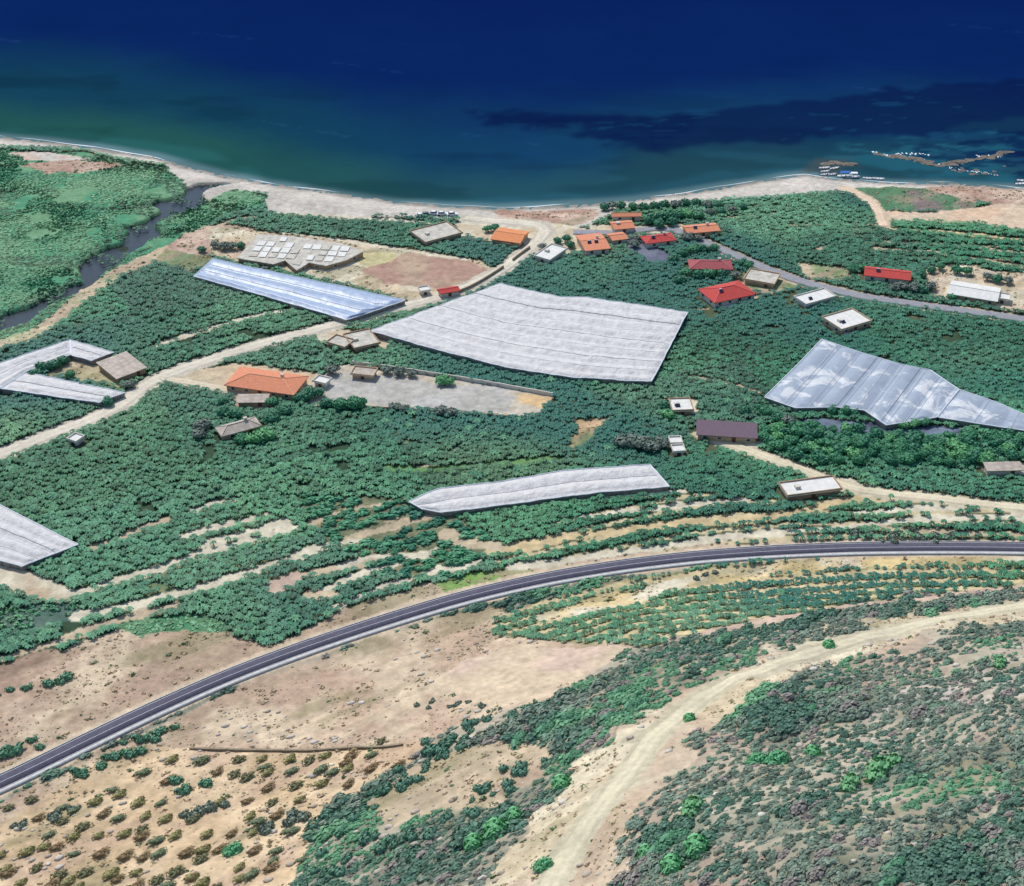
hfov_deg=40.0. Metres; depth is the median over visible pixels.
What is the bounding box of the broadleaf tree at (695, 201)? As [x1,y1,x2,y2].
[691,198,700,204]
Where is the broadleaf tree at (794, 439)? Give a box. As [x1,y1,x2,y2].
[784,434,800,443]
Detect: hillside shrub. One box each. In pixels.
[316,825,332,841]
[325,806,354,822]
[327,819,342,830]
[329,791,345,810]
[332,821,353,836]
[337,792,360,804]
[345,793,363,806]
[351,800,362,812]
[390,846,406,862]
[397,844,419,858]
[397,865,422,881]
[440,863,463,873]
[448,835,466,849]
[451,823,471,839]
[458,828,485,846]
[477,811,493,823]
[493,803,514,817]
[495,810,508,818]
[497,730,527,742]
[503,724,518,733]
[507,720,519,729]
[507,730,525,749]
[515,706,535,721]
[515,724,524,731]
[519,807,529,817]
[521,730,541,742]
[525,712,545,724]
[533,717,551,728]
[533,720,555,737]
[536,705,548,720]
[537,708,560,721]
[547,737,562,751]
[551,710,581,722]
[552,719,572,732]
[552,726,569,744]
[553,687,569,702]
[559,736,580,751]
[562,748,582,762]
[567,724,588,735]
[580,708,597,719]
[587,678,605,693]
[592,712,607,728]
[596,708,617,715]
[596,709,624,725]
[610,683,630,693]
[610,713,626,727]
[613,693,627,703]
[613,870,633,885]
[616,879,625,885]
[620,696,642,708]
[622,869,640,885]
[628,843,641,869]
[629,839,647,852]
[633,856,645,870]
[636,864,647,878]
[637,826,653,842]
[643,841,671,856]
[644,829,665,842]
[644,851,658,864]
[645,856,659,876]
[650,818,672,835]
[655,827,690,845]
[668,814,688,828]
[670,817,694,830]
[673,841,685,851]
[675,848,690,859]
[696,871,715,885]
[697,828,717,841]
[706,860,729,871]
[713,631,732,644]
[727,711,742,720]
[735,701,754,712]
[735,715,749,727]
[739,703,763,712]
[743,691,758,704]
[743,706,771,716]
[749,881,769,885]
[758,696,781,707]
[762,684,778,694]
[766,708,786,718]
[766,714,785,727]
[774,702,794,716]
[775,716,799,726]
[776,802,792,817]
[777,721,798,733]
[779,876,801,885]
[781,623,802,632]
[787,798,809,816]
[788,794,817,807]
[788,864,807,884]
[789,699,809,708]
[791,708,812,720]
[798,612,817,623]
[798,792,814,798]
[800,695,814,702]
[802,702,816,710]
[806,865,827,882]
[811,606,829,619]
[811,710,828,724]
[811,789,828,799]
[812,704,828,716]
[813,691,826,701]
[825,705,837,720]
[830,698,844,712]
[837,700,860,713]
[844,707,858,720]
[855,705,871,719]
[874,874,898,885]
[878,855,905,872]
[879,865,905,881]
[880,853,892,871]
[896,761,915,773]
[897,844,917,859]
[902,853,924,869]
[903,855,932,875]
[907,704,927,719]
[911,865,927,883]
[914,866,941,885]
[914,881,930,885]
[920,601,932,610]
[921,851,945,865]
[923,607,939,617]
[924,848,940,854]
[926,840,948,850]
[929,833,962,845]
[929,860,946,869]
[931,601,949,611]
[937,839,967,856]
[937,848,960,860]
[938,857,965,869]
[938,863,960,879]
[943,592,957,602]
[953,862,985,881]
[960,827,984,838]
[960,841,973,857]
[961,837,983,843]
[963,858,983,867]
[964,876,983,885]
[966,837,986,850]
[966,849,979,856]
[966,856,985,861]
[977,842,998,860]
[979,824,999,836]
[986,829,1005,844]
[986,831,1007,843]
[988,867,1017,884]
[991,828,1023,847]
[1003,834,1020,849]
[1005,875,1019,885]
[1009,810,1023,826]
[1011,821,1023,831]
[1012,739,1023,756]
[1012,857,1023,871]
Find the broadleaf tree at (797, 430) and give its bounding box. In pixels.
[789,424,805,436]
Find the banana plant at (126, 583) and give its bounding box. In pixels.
[120,580,130,587]
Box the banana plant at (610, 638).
[605,636,612,641]
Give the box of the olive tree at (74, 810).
[67,805,80,814]
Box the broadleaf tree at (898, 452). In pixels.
[891,449,903,456]
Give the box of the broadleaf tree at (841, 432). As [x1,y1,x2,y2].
[839,429,852,435]
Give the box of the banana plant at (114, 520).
[110,518,118,523]
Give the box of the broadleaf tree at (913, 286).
[906,281,920,291]
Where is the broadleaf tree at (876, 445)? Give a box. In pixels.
[868,440,882,451]
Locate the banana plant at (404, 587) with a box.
[399,585,408,589]
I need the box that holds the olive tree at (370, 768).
[362,762,378,772]
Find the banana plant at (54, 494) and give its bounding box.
[49,493,58,498]
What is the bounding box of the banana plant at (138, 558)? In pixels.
[132,556,141,563]
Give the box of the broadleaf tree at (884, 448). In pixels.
[879,445,888,452]
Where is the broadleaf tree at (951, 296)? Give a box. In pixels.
[946,293,957,299]
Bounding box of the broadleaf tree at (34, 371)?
[27,369,44,374]
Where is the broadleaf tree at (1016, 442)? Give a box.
[1008,438,1022,449]
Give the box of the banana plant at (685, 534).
[682,531,690,536]
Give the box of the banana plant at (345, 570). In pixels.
[341,568,350,573]
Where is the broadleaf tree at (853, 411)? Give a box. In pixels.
[850,408,860,415]
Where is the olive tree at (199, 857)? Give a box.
[191,852,209,864]
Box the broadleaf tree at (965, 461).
[959,457,970,466]
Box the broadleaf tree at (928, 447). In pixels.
[924,444,932,450]
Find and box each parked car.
[430,210,437,215]
[437,211,446,215]
[447,211,457,215]
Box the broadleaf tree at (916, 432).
[906,429,925,439]
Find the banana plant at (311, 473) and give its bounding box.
[306,470,315,476]
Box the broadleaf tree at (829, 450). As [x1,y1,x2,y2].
[822,446,833,453]
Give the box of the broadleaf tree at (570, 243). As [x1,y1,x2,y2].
[565,240,574,247]
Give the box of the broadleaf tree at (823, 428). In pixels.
[816,425,827,432]
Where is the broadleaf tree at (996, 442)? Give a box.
[989,437,1008,446]
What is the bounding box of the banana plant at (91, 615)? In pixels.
[86,612,94,618]
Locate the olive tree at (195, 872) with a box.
[183,871,198,882]
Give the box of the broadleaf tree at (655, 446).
[643,438,663,451]
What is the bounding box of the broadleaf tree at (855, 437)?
[851,434,860,439]
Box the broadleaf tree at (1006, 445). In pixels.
[999,442,1017,451]
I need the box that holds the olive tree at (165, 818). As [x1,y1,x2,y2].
[157,813,172,823]
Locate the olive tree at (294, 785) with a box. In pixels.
[286,780,305,790]
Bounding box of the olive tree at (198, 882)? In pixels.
[192,876,209,885]
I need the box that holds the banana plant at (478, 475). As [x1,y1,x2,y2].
[476,472,482,478]
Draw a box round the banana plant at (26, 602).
[21,600,30,605]
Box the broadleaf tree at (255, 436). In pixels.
[244,429,267,443]
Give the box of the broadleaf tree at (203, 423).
[191,418,212,429]
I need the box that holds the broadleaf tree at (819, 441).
[813,438,824,445]
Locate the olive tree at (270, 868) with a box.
[261,860,280,872]
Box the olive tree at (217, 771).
[211,765,222,775]
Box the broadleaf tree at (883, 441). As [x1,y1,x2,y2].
[880,439,889,444]
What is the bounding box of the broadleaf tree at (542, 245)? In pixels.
[537,243,546,248]
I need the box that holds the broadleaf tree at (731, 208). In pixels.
[727,205,737,210]
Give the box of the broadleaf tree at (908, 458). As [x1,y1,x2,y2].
[897,453,915,463]
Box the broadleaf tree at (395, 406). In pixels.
[388,402,400,410]
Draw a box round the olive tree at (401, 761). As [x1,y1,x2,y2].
[391,759,406,767]
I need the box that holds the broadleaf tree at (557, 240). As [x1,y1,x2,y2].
[553,236,562,243]
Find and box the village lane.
[573,226,1023,322]
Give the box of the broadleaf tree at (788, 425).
[786,420,795,427]
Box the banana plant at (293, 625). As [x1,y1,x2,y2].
[289,622,298,628]
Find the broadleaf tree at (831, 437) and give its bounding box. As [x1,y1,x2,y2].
[825,434,835,439]
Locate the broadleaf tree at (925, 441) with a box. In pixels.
[920,439,929,445]
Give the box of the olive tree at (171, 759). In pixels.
[164,754,178,763]
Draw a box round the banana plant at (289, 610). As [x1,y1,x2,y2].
[283,607,294,613]
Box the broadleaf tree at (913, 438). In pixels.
[905,434,921,445]
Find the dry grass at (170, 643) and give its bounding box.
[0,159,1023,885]
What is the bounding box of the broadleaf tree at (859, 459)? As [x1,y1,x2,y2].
[851,452,866,463]
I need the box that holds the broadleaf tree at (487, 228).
[482,225,492,230]
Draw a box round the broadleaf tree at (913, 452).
[903,448,923,460]
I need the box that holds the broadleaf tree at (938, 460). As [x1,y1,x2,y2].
[930,456,943,465]
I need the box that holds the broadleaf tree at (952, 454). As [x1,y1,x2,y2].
[944,449,958,458]
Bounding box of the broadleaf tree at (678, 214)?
[672,210,684,218]
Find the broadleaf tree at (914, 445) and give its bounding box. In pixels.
[905,441,922,450]
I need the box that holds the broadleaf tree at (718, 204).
[711,200,723,206]
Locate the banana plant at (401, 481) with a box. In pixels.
[396,479,405,484]
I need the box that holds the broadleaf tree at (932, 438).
[926,434,936,441]
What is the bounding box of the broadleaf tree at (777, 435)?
[769,431,784,439]
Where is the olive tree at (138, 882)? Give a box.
[131,878,145,885]
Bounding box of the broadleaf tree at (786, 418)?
[781,414,796,422]
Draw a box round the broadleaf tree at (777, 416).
[771,411,784,421]
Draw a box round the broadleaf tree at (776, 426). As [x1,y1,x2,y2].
[768,421,786,432]
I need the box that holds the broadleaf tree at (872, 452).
[864,447,877,456]
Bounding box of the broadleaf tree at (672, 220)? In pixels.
[665,216,678,225]
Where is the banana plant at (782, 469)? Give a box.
[777,468,787,473]
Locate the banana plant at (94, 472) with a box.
[89,470,99,475]
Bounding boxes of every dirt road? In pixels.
[0,216,550,458]
[161,377,247,393]
[540,602,1023,885]
[710,441,1023,510]
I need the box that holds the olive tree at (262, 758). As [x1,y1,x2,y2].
[256,754,267,761]
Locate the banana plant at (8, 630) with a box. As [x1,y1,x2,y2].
[1,628,11,632]
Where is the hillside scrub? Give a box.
[0,561,1023,885]
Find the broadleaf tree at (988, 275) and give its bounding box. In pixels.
[981,271,993,279]
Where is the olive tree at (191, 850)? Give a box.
[180,848,195,857]
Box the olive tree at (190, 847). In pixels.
[176,845,195,857]
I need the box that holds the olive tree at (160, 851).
[150,846,167,859]
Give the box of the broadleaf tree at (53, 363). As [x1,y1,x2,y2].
[46,359,62,369]
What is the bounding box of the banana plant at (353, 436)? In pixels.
[348,435,356,440]
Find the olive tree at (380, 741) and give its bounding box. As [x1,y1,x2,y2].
[374,736,386,744]
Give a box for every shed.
[96,351,146,382]
[236,394,269,406]
[237,234,363,273]
[312,374,331,387]
[326,334,353,350]
[350,365,377,379]
[417,285,430,294]
[983,461,1023,475]
[996,292,1010,303]
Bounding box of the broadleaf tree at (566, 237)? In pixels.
[562,234,572,241]
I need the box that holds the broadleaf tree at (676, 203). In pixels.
[670,200,682,207]
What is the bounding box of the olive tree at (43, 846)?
[35,842,51,850]
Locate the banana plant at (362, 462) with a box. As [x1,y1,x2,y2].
[359,460,368,465]
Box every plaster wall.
[352,360,554,396]
[364,405,526,417]
[496,241,520,247]
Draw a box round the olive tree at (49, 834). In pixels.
[41,829,56,839]
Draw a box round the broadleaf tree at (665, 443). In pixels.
[653,434,669,447]
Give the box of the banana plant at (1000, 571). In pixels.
[996,568,1007,574]
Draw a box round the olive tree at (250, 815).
[243,810,255,821]
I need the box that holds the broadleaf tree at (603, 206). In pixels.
[599,202,609,210]
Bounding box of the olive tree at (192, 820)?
[184,814,199,824]
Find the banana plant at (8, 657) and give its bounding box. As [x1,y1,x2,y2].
[2,655,12,661]
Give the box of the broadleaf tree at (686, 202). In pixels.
[680,198,691,205]
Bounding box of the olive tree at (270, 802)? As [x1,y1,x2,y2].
[264,797,278,807]
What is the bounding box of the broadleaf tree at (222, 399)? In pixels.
[217,397,228,404]
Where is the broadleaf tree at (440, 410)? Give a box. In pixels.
[433,404,447,414]
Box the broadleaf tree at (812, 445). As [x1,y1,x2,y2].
[804,441,821,452]
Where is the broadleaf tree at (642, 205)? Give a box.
[637,202,651,209]
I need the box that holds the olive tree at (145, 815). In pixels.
[139,810,150,821]
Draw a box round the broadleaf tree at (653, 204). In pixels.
[650,201,658,208]
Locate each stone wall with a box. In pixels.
[189,742,402,751]
[459,265,503,291]
[512,246,529,259]
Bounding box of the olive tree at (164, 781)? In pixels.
[158,774,176,785]
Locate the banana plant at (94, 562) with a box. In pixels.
[88,560,99,566]
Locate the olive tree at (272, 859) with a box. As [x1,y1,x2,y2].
[267,855,278,865]
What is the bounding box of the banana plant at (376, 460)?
[372,458,381,463]
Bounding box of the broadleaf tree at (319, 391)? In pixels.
[312,387,326,396]
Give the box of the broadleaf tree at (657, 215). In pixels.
[650,211,662,219]
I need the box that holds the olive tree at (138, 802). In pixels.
[130,795,144,808]
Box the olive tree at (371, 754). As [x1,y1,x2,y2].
[363,750,377,758]
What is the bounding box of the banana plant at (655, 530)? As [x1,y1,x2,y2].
[650,528,659,533]
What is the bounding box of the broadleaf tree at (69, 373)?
[64,369,76,377]
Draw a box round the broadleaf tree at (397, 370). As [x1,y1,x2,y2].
[392,365,406,375]
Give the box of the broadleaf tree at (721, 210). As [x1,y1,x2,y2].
[715,207,726,213]
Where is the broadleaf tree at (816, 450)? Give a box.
[810,447,825,456]
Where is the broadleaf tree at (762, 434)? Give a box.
[758,430,770,440]
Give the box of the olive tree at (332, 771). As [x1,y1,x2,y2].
[323,766,340,776]
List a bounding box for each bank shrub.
[0,743,23,756]
[0,748,8,758]
[1,741,25,750]
[3,686,14,691]
[9,822,16,828]
[17,818,27,825]
[17,823,25,829]
[19,682,32,690]
[25,734,37,742]
[32,743,45,749]
[39,678,55,687]
[45,808,61,816]
[49,815,59,823]
[54,677,66,684]
[58,671,74,680]
[66,805,76,811]
[69,766,89,776]
[79,772,89,777]
[93,763,106,769]
[96,760,107,764]
[100,750,115,759]
[109,752,121,760]
[118,740,127,744]
[120,747,137,758]
[130,731,151,742]
[133,745,148,754]
[149,729,163,735]
[149,735,159,742]
[154,725,168,732]
[168,723,180,729]
[168,774,183,784]
[173,785,191,794]
[177,809,188,817]
[181,782,192,790]
[184,807,200,820]
[195,805,207,813]
[198,777,212,786]
[198,777,212,786]
[202,800,217,812]
[220,799,230,807]
[255,820,274,830]
[257,823,273,834]
[280,811,296,828]
[285,806,299,818]
[294,880,307,885]
[295,810,311,821]
[303,862,309,871]
[305,816,317,828]
[307,834,314,841]
[310,866,320,874]
[314,847,328,858]
[317,808,335,818]
[319,865,327,873]
[325,811,333,821]
[327,864,340,875]
[332,865,347,876]
[340,858,346,864]
[341,850,353,860]
[346,810,360,822]
[357,800,368,811]
[357,803,368,812]
[358,828,370,845]
[366,788,375,795]
[370,803,379,810]
[370,831,380,839]
[372,841,387,853]
[373,783,382,795]
[378,779,393,795]
[384,834,396,843]
[389,837,397,849]
[392,764,405,773]
[393,779,405,790]
[397,779,407,792]
[400,769,407,777]
[401,775,413,786]
[402,824,415,840]
[405,846,416,862]
[407,832,418,841]
[412,774,424,782]
[419,737,428,744]
[420,744,433,756]
[420,765,430,772]
[420,822,428,833]
[421,762,430,767]
[422,830,434,840]
[423,743,437,756]
[423,757,431,763]
[433,744,444,753]
[433,752,441,760]
[438,814,446,824]
[439,745,449,758]
[440,738,456,747]
[442,751,449,759]
[444,733,456,740]
[444,812,453,820]
[455,741,467,752]
[456,733,469,743]
[460,718,472,728]
[461,807,471,815]
[467,724,474,733]
[467,808,482,819]
[469,796,475,802]
[471,718,480,725]
[472,784,480,791]
[477,780,493,794]
[482,713,491,722]
[489,791,496,796]
[498,763,508,771]
[500,777,515,786]
[504,784,515,793]
[509,765,519,777]
[513,760,529,769]
[516,767,528,776]
[555,699,564,705]
[618,668,628,673]
[627,656,639,660]
[632,666,642,672]
[641,662,650,667]
[653,652,662,658]
[666,648,677,653]
[669,654,677,660]
[678,637,688,644]
[697,637,707,644]
[725,636,732,643]
[743,622,753,628]
[753,627,761,634]
[760,622,768,628]
[770,622,777,630]
[847,527,859,533]
[850,530,859,538]
[864,529,876,536]
[886,531,897,540]
[890,538,898,543]
[893,529,902,535]
[908,524,917,531]
[915,533,924,540]
[931,538,938,542]
[943,533,952,539]
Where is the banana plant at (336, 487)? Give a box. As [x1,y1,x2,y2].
[331,485,341,489]
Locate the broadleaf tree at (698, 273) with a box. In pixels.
[691,268,703,278]
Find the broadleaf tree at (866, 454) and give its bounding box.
[862,451,871,460]
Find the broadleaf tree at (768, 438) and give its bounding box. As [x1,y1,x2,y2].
[763,435,775,444]
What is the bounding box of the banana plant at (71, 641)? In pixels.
[65,639,75,645]
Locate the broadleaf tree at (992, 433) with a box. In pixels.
[983,429,1001,440]
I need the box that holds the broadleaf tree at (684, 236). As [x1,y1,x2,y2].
[681,232,691,239]
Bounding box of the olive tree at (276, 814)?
[267,808,285,819]
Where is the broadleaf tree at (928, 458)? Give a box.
[923,454,936,462]
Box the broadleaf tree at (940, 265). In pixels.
[935,263,945,269]
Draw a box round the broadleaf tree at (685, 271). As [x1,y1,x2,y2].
[678,267,692,275]
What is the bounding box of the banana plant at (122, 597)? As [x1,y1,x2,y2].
[118,594,127,600]
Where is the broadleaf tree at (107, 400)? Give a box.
[101,395,113,405]
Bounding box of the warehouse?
[409,221,462,245]
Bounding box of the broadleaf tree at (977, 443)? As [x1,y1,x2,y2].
[973,440,981,448]
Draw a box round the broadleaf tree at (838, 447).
[832,442,847,455]
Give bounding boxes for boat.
[836,171,852,176]
[845,172,859,177]
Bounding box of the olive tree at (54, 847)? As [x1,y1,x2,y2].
[47,841,65,851]
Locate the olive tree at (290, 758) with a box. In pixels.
[283,753,295,763]
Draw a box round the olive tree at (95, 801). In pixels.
[86,797,103,804]
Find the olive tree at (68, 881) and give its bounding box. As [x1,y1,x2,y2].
[60,875,75,885]
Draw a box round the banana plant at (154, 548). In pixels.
[149,546,158,552]
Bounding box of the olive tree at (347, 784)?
[341,778,354,788]
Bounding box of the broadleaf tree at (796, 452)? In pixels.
[786,447,805,459]
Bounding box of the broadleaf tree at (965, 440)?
[958,435,974,445]
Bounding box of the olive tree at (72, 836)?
[65,830,80,840]
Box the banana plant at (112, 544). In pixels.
[107,542,116,548]
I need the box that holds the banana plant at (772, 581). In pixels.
[767,579,776,584]
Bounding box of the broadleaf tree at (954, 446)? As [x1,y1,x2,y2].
[949,441,971,451]
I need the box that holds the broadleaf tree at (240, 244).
[237,241,245,247]
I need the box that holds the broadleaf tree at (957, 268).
[951,264,961,272]
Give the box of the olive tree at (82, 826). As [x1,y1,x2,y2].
[74,821,90,830]
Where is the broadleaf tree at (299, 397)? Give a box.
[293,393,307,401]
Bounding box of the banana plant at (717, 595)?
[713,593,723,598]
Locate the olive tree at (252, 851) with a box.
[245,844,263,854]
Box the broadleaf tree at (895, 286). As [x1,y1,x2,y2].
[887,281,902,291]
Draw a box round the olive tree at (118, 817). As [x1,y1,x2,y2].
[109,813,125,822]
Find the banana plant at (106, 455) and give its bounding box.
[103,453,113,459]
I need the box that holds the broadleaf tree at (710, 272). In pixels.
[702,268,717,277]
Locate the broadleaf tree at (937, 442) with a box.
[930,439,943,447]
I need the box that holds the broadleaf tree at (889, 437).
[884,433,897,441]
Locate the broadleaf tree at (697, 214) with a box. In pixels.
[692,212,704,218]
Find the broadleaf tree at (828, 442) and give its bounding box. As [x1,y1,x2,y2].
[823,438,837,447]
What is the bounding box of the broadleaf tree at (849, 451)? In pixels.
[844,446,863,457]
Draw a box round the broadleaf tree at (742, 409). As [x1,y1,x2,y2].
[738,404,750,413]
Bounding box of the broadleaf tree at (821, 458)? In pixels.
[812,452,830,464]
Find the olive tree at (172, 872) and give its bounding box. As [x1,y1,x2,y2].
[164,864,182,878]
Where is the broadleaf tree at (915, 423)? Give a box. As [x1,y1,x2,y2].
[908,418,920,427]
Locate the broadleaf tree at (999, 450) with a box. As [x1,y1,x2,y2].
[991,446,1006,455]
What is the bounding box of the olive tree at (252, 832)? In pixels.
[247,826,258,836]
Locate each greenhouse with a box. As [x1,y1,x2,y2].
[0,340,124,406]
[0,504,78,570]
[193,258,404,322]
[370,283,687,386]
[409,464,668,516]
[764,339,958,429]
[938,389,1023,432]
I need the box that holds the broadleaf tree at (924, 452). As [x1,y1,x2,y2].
[918,447,930,457]
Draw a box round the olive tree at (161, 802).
[154,798,167,807]
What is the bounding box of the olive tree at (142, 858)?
[135,850,149,861]
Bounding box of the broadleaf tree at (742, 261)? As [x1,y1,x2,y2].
[738,257,746,265]
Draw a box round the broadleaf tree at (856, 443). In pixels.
[852,438,865,447]
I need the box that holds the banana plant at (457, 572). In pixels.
[453,570,462,576]
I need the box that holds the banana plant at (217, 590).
[214,588,222,593]
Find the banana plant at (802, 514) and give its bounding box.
[799,511,809,516]
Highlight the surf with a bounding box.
[18,137,1020,206]
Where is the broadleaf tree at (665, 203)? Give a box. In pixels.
[658,199,669,206]
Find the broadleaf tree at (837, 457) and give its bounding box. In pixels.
[829,451,844,464]
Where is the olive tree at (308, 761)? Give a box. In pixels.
[301,754,315,765]
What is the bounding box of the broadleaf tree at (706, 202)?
[701,199,712,206]
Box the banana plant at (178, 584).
[175,582,183,586]
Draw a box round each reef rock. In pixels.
[819,162,834,165]
[845,162,857,165]
[921,161,933,163]
[942,162,957,165]
[975,156,985,159]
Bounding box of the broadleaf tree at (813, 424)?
[805,419,821,427]
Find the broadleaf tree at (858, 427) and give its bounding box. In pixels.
[851,421,867,433]
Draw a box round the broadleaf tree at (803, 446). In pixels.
[796,442,809,451]
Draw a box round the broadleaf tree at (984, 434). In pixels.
[981,432,989,440]
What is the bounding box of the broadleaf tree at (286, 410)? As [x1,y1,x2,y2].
[276,405,293,415]
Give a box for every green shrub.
[219,840,243,857]
[463,832,484,852]
[482,817,508,840]
[507,806,523,821]
[530,855,553,873]
[551,774,572,792]
[636,843,651,858]
[660,853,687,876]
[677,795,703,817]
[682,712,696,722]
[683,832,713,859]
[743,750,765,764]
[760,748,789,764]
[804,744,823,757]
[822,639,836,648]
[838,772,860,791]
[863,755,891,782]
[884,752,902,767]
[993,656,1006,669]
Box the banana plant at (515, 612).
[511,609,520,615]
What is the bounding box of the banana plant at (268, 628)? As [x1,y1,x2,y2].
[264,626,273,631]
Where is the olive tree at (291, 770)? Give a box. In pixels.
[283,766,299,774]
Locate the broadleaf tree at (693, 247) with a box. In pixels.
[686,244,699,252]
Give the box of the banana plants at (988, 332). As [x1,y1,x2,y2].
[0,144,1023,661]
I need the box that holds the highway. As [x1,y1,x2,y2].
[0,541,1023,794]
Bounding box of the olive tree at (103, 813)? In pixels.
[95,806,110,818]
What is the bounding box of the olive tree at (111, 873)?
[101,866,119,879]
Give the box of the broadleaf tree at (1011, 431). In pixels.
[1002,427,1016,434]
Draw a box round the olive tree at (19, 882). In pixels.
[13,878,27,885]
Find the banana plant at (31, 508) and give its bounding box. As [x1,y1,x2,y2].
[27,506,37,512]
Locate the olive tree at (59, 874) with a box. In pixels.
[48,868,69,879]
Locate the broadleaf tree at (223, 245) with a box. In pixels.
[218,241,230,248]
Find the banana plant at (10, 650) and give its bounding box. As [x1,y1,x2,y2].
[5,647,15,652]
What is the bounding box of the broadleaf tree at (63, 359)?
[57,355,70,363]
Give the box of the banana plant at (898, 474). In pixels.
[892,472,902,477]
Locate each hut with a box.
[436,286,460,296]
[668,435,682,443]
[670,443,685,455]
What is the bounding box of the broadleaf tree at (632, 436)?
[625,431,640,448]
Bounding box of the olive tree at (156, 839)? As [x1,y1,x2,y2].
[145,835,164,845]
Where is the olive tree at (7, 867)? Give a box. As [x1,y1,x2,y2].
[0,863,12,871]
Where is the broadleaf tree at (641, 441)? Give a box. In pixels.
[631,435,652,449]
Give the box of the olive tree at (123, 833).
[115,828,132,837]
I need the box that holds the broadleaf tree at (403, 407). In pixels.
[399,404,409,411]
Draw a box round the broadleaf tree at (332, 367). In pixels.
[324,363,340,371]
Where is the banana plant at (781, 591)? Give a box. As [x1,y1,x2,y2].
[777,589,785,595]
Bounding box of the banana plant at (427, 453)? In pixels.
[423,451,432,456]
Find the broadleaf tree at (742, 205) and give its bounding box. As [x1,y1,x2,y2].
[736,202,746,209]
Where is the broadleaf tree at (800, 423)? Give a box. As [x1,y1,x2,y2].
[794,420,808,426]
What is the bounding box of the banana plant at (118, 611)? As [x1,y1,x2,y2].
[113,608,124,614]
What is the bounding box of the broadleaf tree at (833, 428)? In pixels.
[827,424,837,432]
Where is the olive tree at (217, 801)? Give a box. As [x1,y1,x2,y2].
[213,797,225,804]
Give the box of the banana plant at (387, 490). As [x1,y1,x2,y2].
[381,488,391,493]
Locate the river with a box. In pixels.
[0,185,222,329]
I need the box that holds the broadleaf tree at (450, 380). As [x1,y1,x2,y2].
[447,377,454,385]
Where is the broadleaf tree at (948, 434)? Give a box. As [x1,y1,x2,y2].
[943,431,955,438]
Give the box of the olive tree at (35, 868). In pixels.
[28,861,44,873]
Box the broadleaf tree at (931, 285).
[924,280,937,289]
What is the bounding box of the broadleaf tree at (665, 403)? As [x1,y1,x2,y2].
[659,399,670,409]
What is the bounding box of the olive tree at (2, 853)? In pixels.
[0,850,5,857]
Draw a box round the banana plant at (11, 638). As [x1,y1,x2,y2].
[7,636,14,642]
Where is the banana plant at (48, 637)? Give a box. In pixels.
[42,634,51,640]
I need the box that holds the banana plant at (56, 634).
[53,632,63,638]
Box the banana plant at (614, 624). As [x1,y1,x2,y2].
[610,622,619,628]
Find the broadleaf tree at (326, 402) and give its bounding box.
[319,398,334,407]
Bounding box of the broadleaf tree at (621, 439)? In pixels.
[612,433,630,447]
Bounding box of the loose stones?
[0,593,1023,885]
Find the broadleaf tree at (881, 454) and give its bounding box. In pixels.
[877,451,889,457]
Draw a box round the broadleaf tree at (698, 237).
[693,234,703,239]
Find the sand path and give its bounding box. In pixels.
[842,187,887,225]
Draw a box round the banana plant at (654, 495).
[648,493,657,498]
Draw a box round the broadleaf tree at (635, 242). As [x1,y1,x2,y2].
[627,238,639,246]
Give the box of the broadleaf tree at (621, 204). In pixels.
[616,200,626,208]
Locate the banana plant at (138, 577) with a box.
[132,574,143,580]
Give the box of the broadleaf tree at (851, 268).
[844,264,856,272]
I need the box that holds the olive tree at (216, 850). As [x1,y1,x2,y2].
[210,843,225,853]
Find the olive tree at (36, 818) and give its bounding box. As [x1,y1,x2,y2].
[30,812,46,821]
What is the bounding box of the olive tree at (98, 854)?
[90,846,110,858]
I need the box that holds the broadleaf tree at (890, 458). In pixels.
[882,453,898,465]
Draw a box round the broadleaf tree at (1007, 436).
[1000,433,1014,440]
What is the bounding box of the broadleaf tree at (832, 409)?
[826,404,837,413]
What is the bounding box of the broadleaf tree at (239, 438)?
[232,432,248,444]
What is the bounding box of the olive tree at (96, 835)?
[91,831,104,838]
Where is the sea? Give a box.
[0,0,1023,209]
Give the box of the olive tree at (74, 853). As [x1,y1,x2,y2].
[65,850,80,856]
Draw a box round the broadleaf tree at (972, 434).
[959,428,978,439]
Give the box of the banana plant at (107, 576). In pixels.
[101,574,110,579]
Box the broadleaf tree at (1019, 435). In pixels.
[1015,432,1023,441]
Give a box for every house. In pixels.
[66,432,84,445]
[214,416,261,439]
[224,366,308,399]
[343,328,380,352]
[490,227,529,247]
[533,243,567,263]
[575,233,610,255]
[606,232,627,244]
[610,220,634,232]
[611,212,641,221]
[640,231,676,247]
[668,397,693,415]
[682,222,720,239]
[687,257,733,273]
[696,419,757,442]
[697,280,756,307]
[743,268,780,287]
[778,475,842,500]
[793,287,836,307]
[821,308,871,334]
[864,266,910,282]
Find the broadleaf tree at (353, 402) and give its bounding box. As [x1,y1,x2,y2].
[346,395,364,408]
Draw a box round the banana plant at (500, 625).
[495,623,505,628]
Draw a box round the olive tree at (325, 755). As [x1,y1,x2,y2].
[317,751,331,758]
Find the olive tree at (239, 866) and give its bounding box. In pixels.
[233,861,245,871]
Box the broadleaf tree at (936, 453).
[929,449,945,458]
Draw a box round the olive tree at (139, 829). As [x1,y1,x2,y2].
[133,823,149,834]
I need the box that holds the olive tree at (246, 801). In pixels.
[239,797,254,804]
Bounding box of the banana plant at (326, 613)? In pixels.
[322,610,332,617]
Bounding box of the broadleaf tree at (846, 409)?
[840,405,851,413]
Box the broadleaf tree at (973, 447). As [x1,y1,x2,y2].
[969,445,983,451]
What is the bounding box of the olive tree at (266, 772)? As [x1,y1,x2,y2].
[260,767,273,776]
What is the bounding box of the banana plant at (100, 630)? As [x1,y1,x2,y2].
[96,629,103,634]
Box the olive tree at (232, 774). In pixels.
[227,768,241,778]
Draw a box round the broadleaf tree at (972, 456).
[965,450,982,462]
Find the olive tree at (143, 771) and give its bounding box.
[132,768,151,776]

